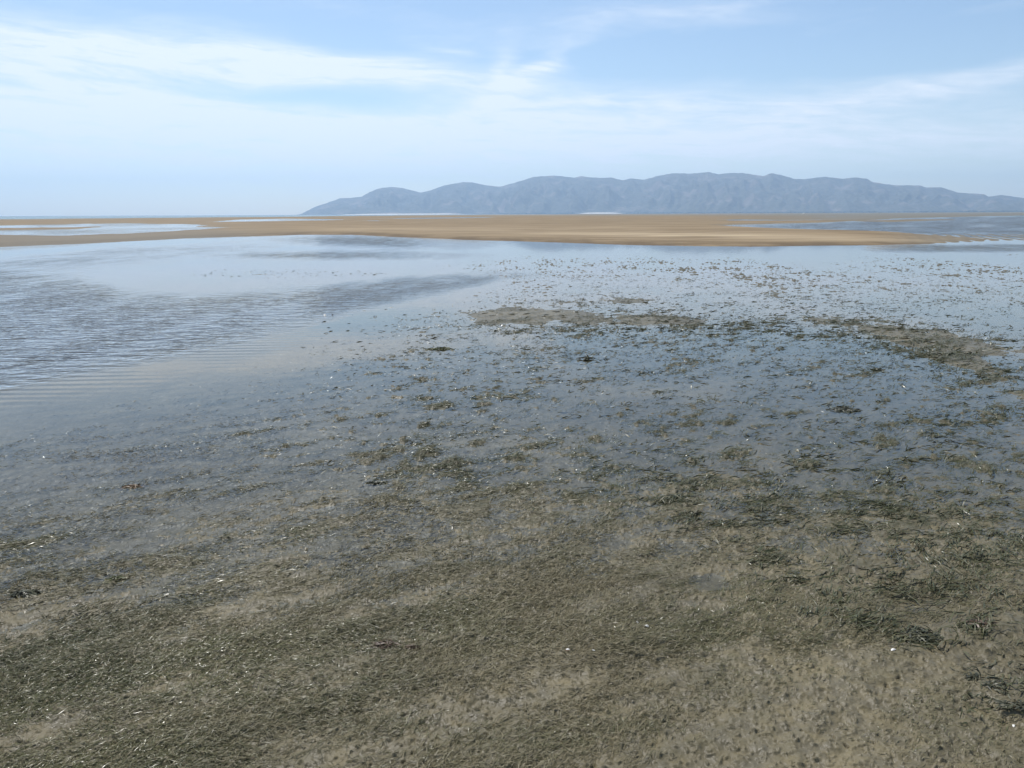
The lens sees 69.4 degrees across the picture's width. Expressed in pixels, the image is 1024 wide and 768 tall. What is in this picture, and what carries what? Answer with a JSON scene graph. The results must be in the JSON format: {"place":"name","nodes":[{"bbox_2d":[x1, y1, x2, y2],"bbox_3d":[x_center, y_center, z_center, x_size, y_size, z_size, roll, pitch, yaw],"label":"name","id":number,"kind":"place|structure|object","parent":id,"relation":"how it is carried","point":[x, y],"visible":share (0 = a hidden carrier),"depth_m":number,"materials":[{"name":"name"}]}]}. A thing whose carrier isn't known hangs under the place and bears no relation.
{"place":"outdoors","nodes":[
{"label":"outdoors","id":0,"kind":"place"},
{"bbox_2d":[344,214,394,214],"bbox_3d":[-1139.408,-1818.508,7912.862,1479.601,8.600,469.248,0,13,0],"label":"beach","id":1,"kind":"structure","parent":0,"point":[369,214],"depth_m":7737.51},
{"bbox_2d":[0,212,905,218],"bbox_3d":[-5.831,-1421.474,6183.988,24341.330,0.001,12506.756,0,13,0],"label":"sea","id":2,"kind":"structure","parent":0,"point":[83,217],"depth_m":1154.72,"materials":[{"name":"liquid"}]},
{"bbox_2d":[0,212,1023,767],"bbox_3d":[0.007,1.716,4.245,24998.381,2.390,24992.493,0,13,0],"label":"ground","id":3,"kind":"structure","parent":0,"point":[788,736],"depth_m":4.44,"materials":[{"name":"brown sand"}]},
{"bbox_2d":[6,588,41,597],"bbox_3d":[-2.110,0.899,3.205,0.153,0.021,0.091,0,13,0],"label":"seaweed clump","id":4,"kind":"object","parent":3,"relation":"on","point":[23,593],"visible":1,"depth_m":3.19,"materials":[{"name":"grey plant"}]},
{"bbox_2d":[102,575,126,582],"bbox_3d":[-1.788,0.874,3.335,0.125,0.020,0.088,0,13,0],"label":"seaweed clump","id":5,"kind":"object","parent":3,"relation":"on","point":[115,577],"visible":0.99,"depth_m":3.33,"materials":[{"name":"plant"}]},
{"bbox_2d":[117,484,147,489],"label":"seaweed clump","id":6,"kind":"object","parent":3,"relation":"on","point":[132,486],"visible":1,"depth_m":4.47,"materials":[{"name":"plant"}]},
{"bbox_2d":[364,480,389,485],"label":"seaweed clump","id":7,"kind":"object","parent":3,"relation":"on","point":[377,482],"visible":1,"depth_m":4.51,"materials":[{"name":"grey plant"}]},
{"bbox_2d":[370,638,400,649],"bbox_3d":[-0.485,0.985,2.811,0.129,0.012,0.074,-2,13,-9],"label":"seaweed clump","id":8,"kind":"object","parent":3,"relation":"on","point":[384,643],"visible":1,"depth_m":2.81,"materials":[{"name":"grey plant"}]},
{"bbox_2d":[405,643,420,651],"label":"seaweed clump","id":9,"kind":"object","parent":3,"relation":"on","point":[412,647],"visible":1,"depth_m":2.79,"materials":[{"name":"plant"}]},
{"bbox_2d":[423,347,455,350],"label":"seaweed clump","id":10,"kind":"object","parent":3,"relation":"on","point":[441,348],"visible":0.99,"depth_m":8.98,"materials":[{"name":"plant"}]},
{"bbox_2d":[0,262,1023,767],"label":"seagrass","id":11,"kind":"object","parent":3,"relation":"on","point":[40,694],"visible":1,"depth_m":3.24,"materials":[{"name":"green plant"}]},
{"bbox_2d":[577,355,593,359],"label":"seaweed clump","id":12,"kind":"object","parent":3,"relation":"on","point":[586,357],"visible":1,"depth_m":8.31,"materials":[{"name":"grey plant"}]},
{"bbox_2d":[827,407,861,413],"bbox_3d":[2.758,0.213,6.124,0.323,0.024,0.246,0,13,0],"label":"seaweed clump","id":13,"kind":"object","parent":3,"relation":"on","point":[840,409],"visible":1,"depth_m":6.13,"materials":[{"name":"grey plant"}]},
{"bbox_2d":[895,624,944,650],"bbox_3d":[1.561,0.963,2.821,0.213,0.016,0.174,6,14,24],"label":"seaweed clump","id":14,"kind":"object","parent":3,"relation":"on","point":[915,633],"visible":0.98,"depth_m":2.83,"materials":[{"name":"plant"}]},
{"bbox_2d":[961,666,987,680],"bbox_3d":[1.604,0.995,2.564,0.084,0.042,0.063,0,13,0],"label":"seaweed clump","id":15,"kind":"object","parent":3,"relation":"on","point":[976,674],"visible":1,"depth_m":2.56,"materials":[{"name":"grey plant"}]},
{"bbox_2d":[966,617,997,629],"bbox_3d":[1.858,0.932,2.904,0.166,0.016,0.106,0,13,0],"label":"seaweed clump","id":16,"kind":"object","parent":3,"relation":"on","point":[981,622],"visible":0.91,"depth_m":2.89,"materials":[{"name":"grey plant"}]},
{"bbox_2d":[968,653,1023,675],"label":"seaweed clump","id":17,"kind":"object","parent":3,"relation":"on","point":[996,660],"visible":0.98,"depth_m":2.66,"materials":[{"name":"plant"}]},
{"bbox_2d":[978,673,1014,698],"bbox_3d":[1.647,1.012,2.502,0.108,0.013,0.116,-10,16,-36],"label":"seaweed clump","id":18,"kind":"object","parent":3,"relation":"on","point":[1001,685],"visible":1,"depth_m":2.49,"materials":[{"name":"grey plant"}]},
{"bbox_2d":[991,698,1023,711],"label":"seaweed clump","id":19,"kind":"object","parent":3,"relation":"on","point":[1010,706],"visible":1,"depth_m":2.40,"materials":[{"name":"grey plant"}]},
{"bbox_2d":[0,216,1023,388],"bbox_3d":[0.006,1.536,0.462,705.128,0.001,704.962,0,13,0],"label":"water","id":20,"kind":"structure","parent":0,"point":[190,271],"depth_m":20.77,"materials":[{"name":"liquid"}]},
{"bbox_2d":[0,0,1023,215],"label":"sky","id":21,"kind":"structure","parent":0,"point":[108,107],"materials":[{"name":"blue"}]},
{"bbox_2d":[580,213,622,213],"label":"beach","id":22,"kind":"structure","parent":0,"point":[601,213],"depth_m":7880.85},
{"bbox_2d":[298,172,1023,214],"bbox_3d":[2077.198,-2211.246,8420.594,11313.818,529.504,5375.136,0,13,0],"label":"hills","id":23,"kind":"structure","parent":0,"point":[711,192],"depth_m":8593.21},
{"bbox_2d":[489,210,1023,213],"bbox_3d":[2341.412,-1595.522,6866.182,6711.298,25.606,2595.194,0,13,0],"label":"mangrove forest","id":24,"kind":"object","parent":23,"relation":"on","point":[785,212],"visible":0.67,"depth_m":7284.53,"materials":[{"name":"green plant"}]}
]}

